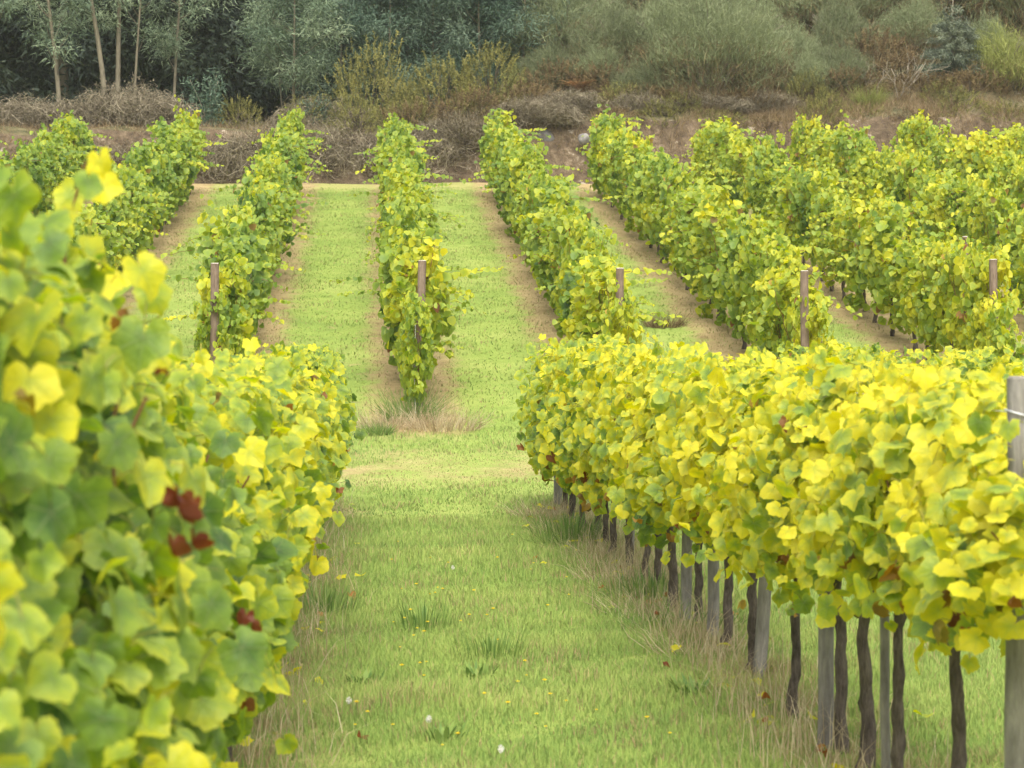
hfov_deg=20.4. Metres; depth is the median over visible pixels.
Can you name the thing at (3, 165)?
grapevine
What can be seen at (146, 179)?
grapevine
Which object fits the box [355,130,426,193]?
grapevine
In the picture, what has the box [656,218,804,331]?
grapevine
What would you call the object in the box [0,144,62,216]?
grapevine
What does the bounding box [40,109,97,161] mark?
grapevine
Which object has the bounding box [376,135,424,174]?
grapevine
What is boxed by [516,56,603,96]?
dry scrub
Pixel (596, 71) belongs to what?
dry scrub
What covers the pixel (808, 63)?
broom bush
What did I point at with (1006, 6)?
broom bush
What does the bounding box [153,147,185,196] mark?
grapevine
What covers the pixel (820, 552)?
grapevine
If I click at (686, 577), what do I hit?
trellis post
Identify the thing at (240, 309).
grapevine
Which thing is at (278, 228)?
grapevine
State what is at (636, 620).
weed tuft
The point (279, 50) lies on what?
wattle tree
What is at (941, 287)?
grapevine
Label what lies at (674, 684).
weed clump
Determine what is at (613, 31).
broom bush
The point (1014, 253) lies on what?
grapevine
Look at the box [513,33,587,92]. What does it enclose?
broom bush
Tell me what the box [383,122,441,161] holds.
grapevine
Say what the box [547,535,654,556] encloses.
weed tuft
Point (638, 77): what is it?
broom bush
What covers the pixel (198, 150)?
grapevine
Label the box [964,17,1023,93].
broom bush
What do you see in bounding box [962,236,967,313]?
trellis post
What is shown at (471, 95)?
dry scrub
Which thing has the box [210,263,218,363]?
trellis post
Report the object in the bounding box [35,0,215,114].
evergreen tree
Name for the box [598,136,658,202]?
grapevine
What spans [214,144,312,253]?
grapevine
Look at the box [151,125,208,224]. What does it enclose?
grapevine
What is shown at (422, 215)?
grapevine
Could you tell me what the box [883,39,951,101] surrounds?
dead shrub
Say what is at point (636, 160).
grapevine
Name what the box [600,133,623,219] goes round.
grapevine
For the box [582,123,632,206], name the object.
grapevine
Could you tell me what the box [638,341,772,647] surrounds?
grapevine
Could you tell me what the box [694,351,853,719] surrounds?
grapevine
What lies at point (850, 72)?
dry scrub
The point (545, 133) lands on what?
boulder
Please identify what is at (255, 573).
grapevine
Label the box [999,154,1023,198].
grapevine
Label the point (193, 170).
grapevine
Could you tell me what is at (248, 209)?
grapevine
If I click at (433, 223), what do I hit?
grapevine
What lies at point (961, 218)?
grapevine
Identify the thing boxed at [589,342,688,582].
grapevine
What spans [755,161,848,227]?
grapevine
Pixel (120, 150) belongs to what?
bramble thicket
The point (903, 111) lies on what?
dry scrub
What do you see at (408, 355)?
grapevine
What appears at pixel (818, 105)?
gorse bush
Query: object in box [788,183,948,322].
grapevine
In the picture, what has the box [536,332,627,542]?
grapevine
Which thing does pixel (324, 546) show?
grapevine
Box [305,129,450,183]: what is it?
bramble thicket
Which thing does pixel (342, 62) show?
wattle tree
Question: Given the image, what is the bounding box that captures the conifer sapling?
[914,3,988,80]
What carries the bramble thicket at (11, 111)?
on the hillside
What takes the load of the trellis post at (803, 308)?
on the ground at (467, 362)
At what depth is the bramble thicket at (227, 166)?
73.39 m
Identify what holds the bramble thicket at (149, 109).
on the hillside
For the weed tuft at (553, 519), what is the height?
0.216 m
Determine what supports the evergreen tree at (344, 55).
on the hillside
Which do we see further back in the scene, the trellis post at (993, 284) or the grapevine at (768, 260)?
the grapevine at (768, 260)
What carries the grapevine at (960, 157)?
on the ground at (467, 362)
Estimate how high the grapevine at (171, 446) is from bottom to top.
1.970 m
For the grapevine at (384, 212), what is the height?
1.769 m
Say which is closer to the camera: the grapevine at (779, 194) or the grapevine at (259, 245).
the grapevine at (259, 245)
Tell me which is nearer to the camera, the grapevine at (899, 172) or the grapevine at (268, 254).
the grapevine at (268, 254)
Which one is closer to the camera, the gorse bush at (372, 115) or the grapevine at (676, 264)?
the grapevine at (676, 264)
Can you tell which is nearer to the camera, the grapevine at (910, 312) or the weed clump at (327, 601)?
the weed clump at (327, 601)
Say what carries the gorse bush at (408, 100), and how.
on the hillside
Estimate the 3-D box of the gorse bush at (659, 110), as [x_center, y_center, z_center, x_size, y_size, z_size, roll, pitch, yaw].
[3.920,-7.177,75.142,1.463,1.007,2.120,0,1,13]
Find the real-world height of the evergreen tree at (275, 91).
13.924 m
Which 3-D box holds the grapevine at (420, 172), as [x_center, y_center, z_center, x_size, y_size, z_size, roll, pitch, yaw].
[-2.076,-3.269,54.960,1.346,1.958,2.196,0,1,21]
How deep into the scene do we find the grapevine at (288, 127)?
66.10 m
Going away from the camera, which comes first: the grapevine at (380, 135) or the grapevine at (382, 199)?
the grapevine at (382, 199)
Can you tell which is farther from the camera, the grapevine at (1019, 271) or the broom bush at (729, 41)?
the broom bush at (729, 41)
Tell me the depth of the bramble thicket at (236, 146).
73.39 m
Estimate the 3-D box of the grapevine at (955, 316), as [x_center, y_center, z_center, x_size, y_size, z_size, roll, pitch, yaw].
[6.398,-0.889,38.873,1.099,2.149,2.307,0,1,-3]
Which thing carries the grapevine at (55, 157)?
on the ground at (467, 362)
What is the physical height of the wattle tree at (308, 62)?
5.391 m
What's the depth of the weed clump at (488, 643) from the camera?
15.11 m
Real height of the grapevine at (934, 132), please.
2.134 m
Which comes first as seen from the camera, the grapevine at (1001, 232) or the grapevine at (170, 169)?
the grapevine at (1001, 232)
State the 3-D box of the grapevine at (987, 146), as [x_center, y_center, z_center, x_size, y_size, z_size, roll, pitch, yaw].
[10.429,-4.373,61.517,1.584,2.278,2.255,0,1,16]
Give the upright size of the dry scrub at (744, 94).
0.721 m
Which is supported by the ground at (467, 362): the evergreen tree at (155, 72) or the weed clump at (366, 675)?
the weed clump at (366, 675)
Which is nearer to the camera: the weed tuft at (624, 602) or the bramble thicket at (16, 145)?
the weed tuft at (624, 602)
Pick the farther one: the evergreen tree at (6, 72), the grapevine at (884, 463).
the evergreen tree at (6, 72)
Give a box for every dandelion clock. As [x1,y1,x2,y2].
[346,697,351,731]
[426,715,431,751]
[497,744,503,767]
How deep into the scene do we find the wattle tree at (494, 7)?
79.45 m
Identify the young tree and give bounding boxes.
[178,65,232,126]
[297,92,333,128]
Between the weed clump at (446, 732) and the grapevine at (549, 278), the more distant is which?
the grapevine at (549, 278)
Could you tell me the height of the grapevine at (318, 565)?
1.658 m
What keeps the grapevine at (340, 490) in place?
on the ground at (467, 362)
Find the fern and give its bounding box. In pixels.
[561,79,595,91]
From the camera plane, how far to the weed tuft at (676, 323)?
45.52 m
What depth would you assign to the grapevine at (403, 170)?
51.40 m
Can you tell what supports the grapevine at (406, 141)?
on the ground at (467, 362)
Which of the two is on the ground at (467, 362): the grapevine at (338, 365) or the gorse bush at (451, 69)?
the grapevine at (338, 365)
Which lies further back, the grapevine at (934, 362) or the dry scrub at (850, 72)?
the dry scrub at (850, 72)
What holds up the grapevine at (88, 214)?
on the ground at (467, 362)
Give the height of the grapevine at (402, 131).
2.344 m
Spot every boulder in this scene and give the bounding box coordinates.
[537,130,554,141]
[578,133,589,145]
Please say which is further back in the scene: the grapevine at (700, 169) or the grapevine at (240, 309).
the grapevine at (700, 169)
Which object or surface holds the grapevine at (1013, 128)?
on the ground at (467, 362)
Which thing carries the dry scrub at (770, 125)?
on the hillside
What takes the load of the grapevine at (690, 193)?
on the ground at (467, 362)
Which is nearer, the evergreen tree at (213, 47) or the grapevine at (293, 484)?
the grapevine at (293, 484)
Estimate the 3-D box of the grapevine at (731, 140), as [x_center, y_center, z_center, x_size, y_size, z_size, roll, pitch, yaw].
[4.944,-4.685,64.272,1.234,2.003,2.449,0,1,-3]
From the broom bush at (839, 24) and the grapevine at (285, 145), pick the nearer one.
the grapevine at (285, 145)
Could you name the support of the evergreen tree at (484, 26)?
on the hillside
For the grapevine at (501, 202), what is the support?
on the ground at (467, 362)
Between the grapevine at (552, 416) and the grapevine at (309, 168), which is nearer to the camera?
the grapevine at (552, 416)
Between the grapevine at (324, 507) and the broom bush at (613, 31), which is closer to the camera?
the grapevine at (324, 507)
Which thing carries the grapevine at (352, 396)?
on the ground at (467, 362)
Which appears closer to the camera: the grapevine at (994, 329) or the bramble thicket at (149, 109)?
the grapevine at (994, 329)
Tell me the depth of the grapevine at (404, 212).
43.78 m
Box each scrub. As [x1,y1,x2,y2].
[376,96,455,129]
[428,83,512,121]
[481,76,573,113]
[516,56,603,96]
[557,56,636,91]
[584,104,646,123]
[603,81,676,104]
[652,85,715,102]
[717,81,786,105]
[735,111,787,128]
[747,58,849,86]
[795,62,888,96]
[826,60,905,90]
[836,19,918,72]
[864,47,941,82]
[878,68,963,92]
[889,105,940,122]
[928,64,1013,94]
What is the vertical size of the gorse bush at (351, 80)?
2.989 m
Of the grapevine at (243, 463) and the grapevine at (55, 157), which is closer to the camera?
the grapevine at (243, 463)
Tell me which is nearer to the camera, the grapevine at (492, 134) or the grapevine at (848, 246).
the grapevine at (848, 246)
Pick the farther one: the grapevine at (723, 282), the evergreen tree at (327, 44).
the evergreen tree at (327, 44)
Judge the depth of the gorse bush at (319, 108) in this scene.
75.84 m
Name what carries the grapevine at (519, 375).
on the ground at (467, 362)
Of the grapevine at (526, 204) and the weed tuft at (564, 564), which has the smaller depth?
the weed tuft at (564, 564)
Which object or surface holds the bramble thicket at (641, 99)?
on the hillside
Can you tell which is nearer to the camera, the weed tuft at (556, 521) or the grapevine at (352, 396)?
the weed tuft at (556, 521)
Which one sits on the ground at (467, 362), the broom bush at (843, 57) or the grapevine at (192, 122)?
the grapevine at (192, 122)
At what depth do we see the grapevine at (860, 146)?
62.75 m
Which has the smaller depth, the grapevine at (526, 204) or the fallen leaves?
the fallen leaves
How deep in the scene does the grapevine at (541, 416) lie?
24.88 m
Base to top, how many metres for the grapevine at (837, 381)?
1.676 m
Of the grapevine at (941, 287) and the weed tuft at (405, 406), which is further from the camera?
the grapevine at (941, 287)
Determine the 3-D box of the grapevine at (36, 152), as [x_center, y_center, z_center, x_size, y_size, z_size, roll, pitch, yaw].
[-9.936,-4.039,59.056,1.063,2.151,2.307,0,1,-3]
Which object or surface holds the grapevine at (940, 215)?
on the ground at (467, 362)
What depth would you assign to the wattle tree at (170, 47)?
78.55 m
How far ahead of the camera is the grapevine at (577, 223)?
42.86 m
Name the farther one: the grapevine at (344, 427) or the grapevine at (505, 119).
the grapevine at (505, 119)
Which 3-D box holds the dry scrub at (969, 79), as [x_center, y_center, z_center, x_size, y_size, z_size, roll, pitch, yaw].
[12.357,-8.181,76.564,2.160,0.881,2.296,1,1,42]
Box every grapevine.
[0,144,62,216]
[0,146,268,767]
[0,159,13,182]
[0,159,52,211]
[0,166,215,767]
[12,136,59,216]
[16,245,262,767]
[27,131,68,209]
[36,131,99,196]
[37,113,103,190]
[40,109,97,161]
[41,139,86,203]
[47,203,121,259]
[58,110,112,188]
[74,202,142,270]
[77,116,94,175]
[82,178,187,256]
[88,163,173,266]
[93,181,167,272]
[94,201,138,268]
[97,215,121,265]
[109,148,167,234]
[115,139,162,237]
[122,138,182,244]
[124,166,177,261]
[144,325,298,767]
[146,116,223,195]
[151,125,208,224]
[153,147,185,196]
[159,150,190,231]
[159,194,281,307]
[164,253,289,359]
[165,121,227,202]
[165,222,304,356]
[169,356,294,762]
[170,94,209,194]
[170,337,322,583]
[177,118,212,182]
[178,124,214,205]
[191,346,344,539]
[192,284,265,362]
[193,214,272,327]
[200,390,311,595]
[205,367,332,598]
[206,369,332,760]
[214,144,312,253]
[215,155,314,214]
[222,199,290,250]
[231,362,334,549]
[232,170,305,271]
[233,182,325,258]
[233,184,290,288]
[235,218,287,319]
[236,139,301,213]
[237,354,345,522]
[240,340,355,527]
[243,179,333,269]
[247,144,309,218]
[248,109,327,190]
[251,129,311,187]
[254,127,325,199]
[257,344,351,496]
[259,105,323,187]
[261,131,325,213]
[262,351,351,448]
[267,342,356,481]
[270,343,350,459]
[271,120,323,163]
[273,130,331,188]
[288,345,367,452]
[307,383,343,493]
[312,343,357,439]
[314,367,348,466]
[321,348,354,446]
[329,236,482,289]
[337,224,478,365]
[349,158,442,197]
[354,118,432,171]
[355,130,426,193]
[358,210,452,278]
[363,128,425,193]
[364,196,426,280]
[365,135,431,197]
[365,173,465,245]
[365,200,439,258]
[366,163,442,209]
[371,113,425,173]
[371,157,465,228]
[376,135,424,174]
[376,153,438,189]
[377,157,451,216]
[377,185,444,242]
[379,230,503,369]
[380,195,458,244]
[383,112,436,162]
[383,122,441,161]
[390,285,465,411]
[463,138,581,237]
[474,120,550,188]
[474,136,541,237]
[478,108,546,159]
[479,125,547,196]
[479,146,520,221]
[482,138,566,243]
[483,126,522,196]
[492,122,542,207]
[494,130,525,174]
[507,164,581,270]
[507,200,630,337]
[511,161,580,234]
[512,333,577,508]
[513,170,573,285]
[515,175,588,234]
[516,338,595,516]
[517,199,593,311]
[517,347,575,518]
[521,205,594,308]
[522,186,595,330]
[523,179,612,279]
[525,334,613,524]
[535,224,641,299]
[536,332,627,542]
[536,341,601,533]
[543,332,635,553]
[552,248,690,344]
[558,250,667,337]
[563,338,640,564]
[576,104,643,199]
[581,144,689,231]
[582,111,650,192]
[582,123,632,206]
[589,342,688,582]
[590,338,669,576]
[596,279,662,347]
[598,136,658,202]
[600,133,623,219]
[601,124,643,214]
[603,118,654,226]
[603,157,662,247]
[606,341,722,607]
[606,355,732,623]
[632,147,719,262]
[632,155,715,255]
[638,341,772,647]
[643,154,713,270]
[651,182,695,279]
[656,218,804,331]
[657,185,745,320]
[658,347,798,675]
[659,176,742,303]
[661,190,729,289]
[672,177,719,300]
[682,119,706,184]
[687,124,732,191]
[693,115,759,198]
[693,215,771,348]
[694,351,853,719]
[703,117,749,190]
[703,130,753,199]
[707,131,752,214]
[710,135,796,220]
[726,213,812,362]
[729,130,797,219]
[731,340,891,753]
[736,249,861,358]
[738,360,968,767]
[741,227,847,357]
[746,145,818,219]
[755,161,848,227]
[757,162,847,245]
[766,163,829,269]
[768,294,836,357]
[774,356,1000,767]
[776,341,837,376]
[783,112,821,171]
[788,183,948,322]
[794,339,849,378]
[795,162,867,280]
[798,124,827,171]
[799,123,855,171]
[800,363,1007,767]
[804,128,891,204]
[805,194,868,300]
[807,109,875,192]
[808,179,847,291]
[809,130,834,167]
[813,179,909,311]
[826,341,870,363]
[830,197,947,335]
[833,343,896,366]
[836,143,890,205]
[847,342,906,375]
[864,151,921,200]
[873,141,944,201]
[873,372,1023,674]
[874,348,943,378]
[876,139,950,234]
[879,226,949,349]
[887,165,954,231]
[889,114,942,153]
[891,345,958,379]
[893,236,947,359]
[898,452,1023,639]
[902,109,946,155]
[907,118,956,174]
[907,177,979,237]
[910,346,1011,381]
[912,222,1014,365]
[915,125,958,173]
[927,134,963,174]
[927,239,1023,350]
[928,171,967,249]
[935,125,1001,179]
[937,165,1006,249]
[941,198,1023,309]
[942,345,1023,414]
[945,164,1014,255]
[962,289,1023,374]
[963,131,1023,190]
[982,146,1021,204]
[997,122,1022,163]
[998,123,1023,159]
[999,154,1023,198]
[1003,162,1023,211]
[1005,216,1023,303]
[1006,130,1023,164]
[1013,208,1023,309]
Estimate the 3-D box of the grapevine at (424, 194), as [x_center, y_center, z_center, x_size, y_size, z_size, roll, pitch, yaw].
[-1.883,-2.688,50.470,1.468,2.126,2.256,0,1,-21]
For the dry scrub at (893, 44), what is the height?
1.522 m
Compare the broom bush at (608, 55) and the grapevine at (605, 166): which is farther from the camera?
the broom bush at (608, 55)
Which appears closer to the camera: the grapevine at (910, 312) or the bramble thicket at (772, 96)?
the grapevine at (910, 312)
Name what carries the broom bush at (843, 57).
on the hillside
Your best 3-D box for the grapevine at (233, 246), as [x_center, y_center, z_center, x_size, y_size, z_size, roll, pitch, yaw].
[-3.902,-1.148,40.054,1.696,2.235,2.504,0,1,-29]
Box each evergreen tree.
[0,0,35,106]
[0,0,89,102]
[0,0,150,106]
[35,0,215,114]
[77,0,260,119]
[136,0,332,120]
[222,0,349,118]
[236,0,351,119]
[287,0,399,111]
[300,0,454,108]
[438,0,544,63]
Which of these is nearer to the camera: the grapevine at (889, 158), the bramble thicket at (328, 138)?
the grapevine at (889, 158)
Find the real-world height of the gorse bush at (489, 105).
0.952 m
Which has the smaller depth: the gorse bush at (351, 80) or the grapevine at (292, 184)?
the grapevine at (292, 184)
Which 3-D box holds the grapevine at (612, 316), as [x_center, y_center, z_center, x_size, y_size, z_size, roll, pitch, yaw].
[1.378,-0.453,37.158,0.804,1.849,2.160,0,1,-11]
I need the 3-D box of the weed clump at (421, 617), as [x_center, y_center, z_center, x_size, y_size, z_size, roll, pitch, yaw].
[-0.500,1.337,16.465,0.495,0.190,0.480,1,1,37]
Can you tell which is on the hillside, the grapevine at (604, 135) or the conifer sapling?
the conifer sapling
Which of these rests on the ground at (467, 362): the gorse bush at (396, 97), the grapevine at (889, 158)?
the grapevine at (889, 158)
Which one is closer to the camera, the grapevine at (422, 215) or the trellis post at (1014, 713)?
the trellis post at (1014, 713)
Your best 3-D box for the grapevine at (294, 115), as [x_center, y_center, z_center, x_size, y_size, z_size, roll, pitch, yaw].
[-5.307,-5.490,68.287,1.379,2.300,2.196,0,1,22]
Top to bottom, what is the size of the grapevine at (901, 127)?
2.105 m
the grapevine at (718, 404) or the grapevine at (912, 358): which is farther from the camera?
the grapevine at (912, 358)
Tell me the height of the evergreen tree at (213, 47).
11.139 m
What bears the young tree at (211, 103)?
on the hillside
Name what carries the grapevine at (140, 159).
on the ground at (467, 362)
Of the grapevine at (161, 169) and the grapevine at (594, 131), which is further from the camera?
the grapevine at (594, 131)
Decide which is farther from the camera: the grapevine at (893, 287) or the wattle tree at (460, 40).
the wattle tree at (460, 40)
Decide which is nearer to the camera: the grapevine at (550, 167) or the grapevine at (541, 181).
the grapevine at (541, 181)
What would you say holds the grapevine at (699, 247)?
on the ground at (467, 362)
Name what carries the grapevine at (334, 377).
on the ground at (467, 362)
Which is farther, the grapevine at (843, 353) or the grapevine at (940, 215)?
the grapevine at (940, 215)
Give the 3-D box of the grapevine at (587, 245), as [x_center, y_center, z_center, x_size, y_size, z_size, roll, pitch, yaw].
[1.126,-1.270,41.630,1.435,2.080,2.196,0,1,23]
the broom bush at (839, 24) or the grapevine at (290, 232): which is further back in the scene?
the broom bush at (839, 24)
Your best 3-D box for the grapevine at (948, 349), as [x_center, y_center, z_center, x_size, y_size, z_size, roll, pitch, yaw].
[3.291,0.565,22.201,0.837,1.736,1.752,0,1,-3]
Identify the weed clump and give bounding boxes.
[299,578,365,616]
[345,669,384,685]
[379,597,465,631]
[420,719,470,742]
[447,627,529,661]
[456,660,500,680]
[525,508,609,541]
[604,563,694,604]
[668,671,718,696]
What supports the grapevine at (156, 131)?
on the ground at (467, 362)
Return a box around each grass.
[225,485,996,767]
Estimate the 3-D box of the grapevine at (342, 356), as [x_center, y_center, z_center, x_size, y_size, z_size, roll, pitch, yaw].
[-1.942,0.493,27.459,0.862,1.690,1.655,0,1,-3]
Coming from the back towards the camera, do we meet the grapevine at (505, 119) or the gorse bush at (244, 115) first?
the gorse bush at (244, 115)
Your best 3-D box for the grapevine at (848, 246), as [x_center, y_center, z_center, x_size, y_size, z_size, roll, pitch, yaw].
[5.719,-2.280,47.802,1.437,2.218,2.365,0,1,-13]
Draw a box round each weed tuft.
[355,400,434,430]
[358,421,399,435]
[363,376,461,422]
[388,401,501,431]
[495,493,591,517]
[512,503,623,533]
[517,511,624,545]
[527,511,589,522]
[532,545,680,574]
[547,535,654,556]
[554,541,666,584]
[560,570,707,600]
[573,585,721,614]
[584,578,785,632]
[617,602,771,657]
[637,306,693,328]
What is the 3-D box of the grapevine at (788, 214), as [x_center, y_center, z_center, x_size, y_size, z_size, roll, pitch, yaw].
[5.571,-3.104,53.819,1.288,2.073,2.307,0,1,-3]
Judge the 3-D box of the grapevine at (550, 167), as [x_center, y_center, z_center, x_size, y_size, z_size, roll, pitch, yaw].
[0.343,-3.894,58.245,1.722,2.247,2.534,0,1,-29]
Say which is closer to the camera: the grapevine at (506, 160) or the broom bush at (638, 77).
the grapevine at (506, 160)
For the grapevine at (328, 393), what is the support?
on the ground at (467, 362)
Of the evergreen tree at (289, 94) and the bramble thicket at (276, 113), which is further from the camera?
the evergreen tree at (289, 94)
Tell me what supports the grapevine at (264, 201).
on the ground at (467, 362)
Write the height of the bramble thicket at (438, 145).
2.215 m
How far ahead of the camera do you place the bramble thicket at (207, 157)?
73.30 m
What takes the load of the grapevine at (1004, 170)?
on the ground at (467, 362)
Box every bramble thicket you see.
[0,89,104,130]
[2,135,32,154]
[42,74,222,128]
[93,133,135,165]
[110,137,250,183]
[193,137,255,183]
[199,112,340,182]
[245,91,385,133]
[249,106,378,182]
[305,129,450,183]
[331,119,479,182]
[413,107,525,153]
[481,90,591,131]
[527,86,606,117]
[604,86,680,115]
[649,87,758,115]
[730,84,811,114]
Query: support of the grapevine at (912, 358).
on the ground at (467, 362)
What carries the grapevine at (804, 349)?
on the ground at (467, 362)
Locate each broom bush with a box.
[497,65,541,99]
[505,0,633,71]
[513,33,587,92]
[561,0,658,71]
[567,33,628,87]
[593,0,704,25]
[609,54,671,96]
[618,0,825,100]
[761,0,896,34]
[762,13,826,74]
[776,40,842,96]
[805,0,889,59]
[813,31,878,94]
[827,0,940,17]
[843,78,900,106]
[875,0,958,51]
[875,0,1011,22]
[945,0,1022,12]
[954,4,1013,72]
[960,0,1023,30]
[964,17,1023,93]
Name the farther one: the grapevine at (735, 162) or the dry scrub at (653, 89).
the dry scrub at (653, 89)
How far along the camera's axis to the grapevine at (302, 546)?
9.79 m
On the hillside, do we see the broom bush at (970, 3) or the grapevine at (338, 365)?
the broom bush at (970, 3)
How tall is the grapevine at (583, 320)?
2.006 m
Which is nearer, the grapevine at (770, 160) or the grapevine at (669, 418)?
the grapevine at (669, 418)
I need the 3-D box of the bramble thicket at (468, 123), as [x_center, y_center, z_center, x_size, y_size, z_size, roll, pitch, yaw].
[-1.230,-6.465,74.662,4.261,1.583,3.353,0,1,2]
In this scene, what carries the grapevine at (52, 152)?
on the ground at (467, 362)
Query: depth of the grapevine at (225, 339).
36.19 m
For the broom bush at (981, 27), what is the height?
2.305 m
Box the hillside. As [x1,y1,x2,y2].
[0,0,1023,183]
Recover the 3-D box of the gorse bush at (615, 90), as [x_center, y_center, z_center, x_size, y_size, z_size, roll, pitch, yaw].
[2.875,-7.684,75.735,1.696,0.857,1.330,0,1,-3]
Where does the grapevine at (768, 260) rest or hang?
on the ground at (467, 362)
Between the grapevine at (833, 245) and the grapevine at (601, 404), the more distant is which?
the grapevine at (833, 245)
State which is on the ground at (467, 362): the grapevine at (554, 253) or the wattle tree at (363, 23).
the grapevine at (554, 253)
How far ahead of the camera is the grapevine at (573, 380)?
22.58 m
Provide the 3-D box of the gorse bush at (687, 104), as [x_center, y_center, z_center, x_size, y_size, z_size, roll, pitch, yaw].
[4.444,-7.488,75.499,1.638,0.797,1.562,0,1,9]
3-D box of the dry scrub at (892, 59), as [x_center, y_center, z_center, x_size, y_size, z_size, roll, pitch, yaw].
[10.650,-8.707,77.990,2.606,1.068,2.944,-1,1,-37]
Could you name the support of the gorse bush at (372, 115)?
on the hillside
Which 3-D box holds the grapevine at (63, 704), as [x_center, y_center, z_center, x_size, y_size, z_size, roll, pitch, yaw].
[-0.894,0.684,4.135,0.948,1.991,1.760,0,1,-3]
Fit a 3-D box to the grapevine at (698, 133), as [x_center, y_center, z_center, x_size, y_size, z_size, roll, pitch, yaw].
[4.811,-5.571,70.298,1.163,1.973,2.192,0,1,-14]
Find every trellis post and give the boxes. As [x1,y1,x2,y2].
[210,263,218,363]
[416,260,425,409]
[554,475,561,504]
[616,268,623,326]
[632,529,634,545]
[680,531,691,619]
[707,544,719,637]
[753,576,770,678]
[800,270,808,351]
[817,591,833,750]
[880,570,890,767]
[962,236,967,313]
[989,259,997,318]
[1004,376,1023,767]
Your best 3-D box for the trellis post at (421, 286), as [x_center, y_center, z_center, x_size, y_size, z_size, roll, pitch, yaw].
[-1.205,-0.595,37.316,0.120,2.057,0.118,2,2,28]
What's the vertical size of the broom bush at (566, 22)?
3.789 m
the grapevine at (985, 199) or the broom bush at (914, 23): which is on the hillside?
the broom bush at (914, 23)
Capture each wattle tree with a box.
[0,0,32,125]
[11,0,101,114]
[43,0,109,119]
[80,0,128,108]
[99,0,176,100]
[125,0,240,101]
[227,0,312,109]
[230,0,357,107]
[272,0,413,111]
[330,0,450,118]
[342,0,476,103]
[362,0,502,115]
[395,0,530,92]
[422,0,552,105]
[466,0,590,89]
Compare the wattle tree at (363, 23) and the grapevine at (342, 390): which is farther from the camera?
the wattle tree at (363, 23)
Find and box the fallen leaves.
[239,503,932,767]
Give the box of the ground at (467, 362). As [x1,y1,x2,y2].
[75,182,1023,767]
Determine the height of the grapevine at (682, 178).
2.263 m
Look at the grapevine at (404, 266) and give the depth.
37.85 m
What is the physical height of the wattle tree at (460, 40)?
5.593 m
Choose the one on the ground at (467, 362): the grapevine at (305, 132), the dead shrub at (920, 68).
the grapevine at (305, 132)
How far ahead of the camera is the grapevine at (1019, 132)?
68.28 m
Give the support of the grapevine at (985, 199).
on the ground at (467, 362)
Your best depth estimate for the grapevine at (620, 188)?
62.75 m
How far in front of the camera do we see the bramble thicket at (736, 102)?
75.39 m
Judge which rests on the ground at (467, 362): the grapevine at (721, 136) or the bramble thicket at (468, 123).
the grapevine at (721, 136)
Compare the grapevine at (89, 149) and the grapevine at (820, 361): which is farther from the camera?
the grapevine at (89, 149)
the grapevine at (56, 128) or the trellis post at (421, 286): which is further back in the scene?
the grapevine at (56, 128)
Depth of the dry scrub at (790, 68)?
77.36 m
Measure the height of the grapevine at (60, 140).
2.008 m
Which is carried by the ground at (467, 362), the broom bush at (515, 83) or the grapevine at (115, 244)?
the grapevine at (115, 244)
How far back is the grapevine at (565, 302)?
40.01 m
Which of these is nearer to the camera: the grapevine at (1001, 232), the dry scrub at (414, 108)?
the grapevine at (1001, 232)
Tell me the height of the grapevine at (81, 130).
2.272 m
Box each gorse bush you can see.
[213,94,262,129]
[275,91,342,127]
[319,29,419,126]
[322,88,387,134]
[365,76,434,129]
[381,94,437,131]
[391,50,488,119]
[439,37,537,111]
[472,87,522,118]
[590,80,646,108]
[634,95,684,127]
[654,88,707,114]
[687,106,752,126]
[779,66,831,105]
[794,94,842,128]
[803,87,849,112]
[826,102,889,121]
[914,75,966,98]
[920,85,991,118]
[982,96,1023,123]
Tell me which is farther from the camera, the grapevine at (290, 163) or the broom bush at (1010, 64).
the broom bush at (1010, 64)
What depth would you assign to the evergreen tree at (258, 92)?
82.97 m
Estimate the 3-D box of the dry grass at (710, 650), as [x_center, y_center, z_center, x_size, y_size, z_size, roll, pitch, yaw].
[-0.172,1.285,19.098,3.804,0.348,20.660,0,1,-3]
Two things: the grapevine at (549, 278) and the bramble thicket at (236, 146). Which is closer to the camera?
the grapevine at (549, 278)
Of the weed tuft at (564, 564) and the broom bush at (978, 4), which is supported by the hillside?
the broom bush at (978, 4)
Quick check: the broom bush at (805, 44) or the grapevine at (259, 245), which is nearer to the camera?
the grapevine at (259, 245)
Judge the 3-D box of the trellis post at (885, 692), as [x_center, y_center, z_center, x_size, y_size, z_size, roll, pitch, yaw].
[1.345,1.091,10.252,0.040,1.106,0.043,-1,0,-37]
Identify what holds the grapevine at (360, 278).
on the ground at (467, 362)
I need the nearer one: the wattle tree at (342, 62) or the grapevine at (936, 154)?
the grapevine at (936, 154)
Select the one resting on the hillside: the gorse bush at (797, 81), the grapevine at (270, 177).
the gorse bush at (797, 81)
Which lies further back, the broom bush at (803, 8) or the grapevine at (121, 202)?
the broom bush at (803, 8)
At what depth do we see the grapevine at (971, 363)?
19.91 m
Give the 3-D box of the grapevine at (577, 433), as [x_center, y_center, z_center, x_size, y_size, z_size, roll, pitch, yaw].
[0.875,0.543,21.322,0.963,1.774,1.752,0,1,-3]
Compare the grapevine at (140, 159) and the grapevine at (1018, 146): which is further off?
the grapevine at (1018, 146)
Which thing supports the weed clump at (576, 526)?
on the ground at (467, 362)
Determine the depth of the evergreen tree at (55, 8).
82.55 m

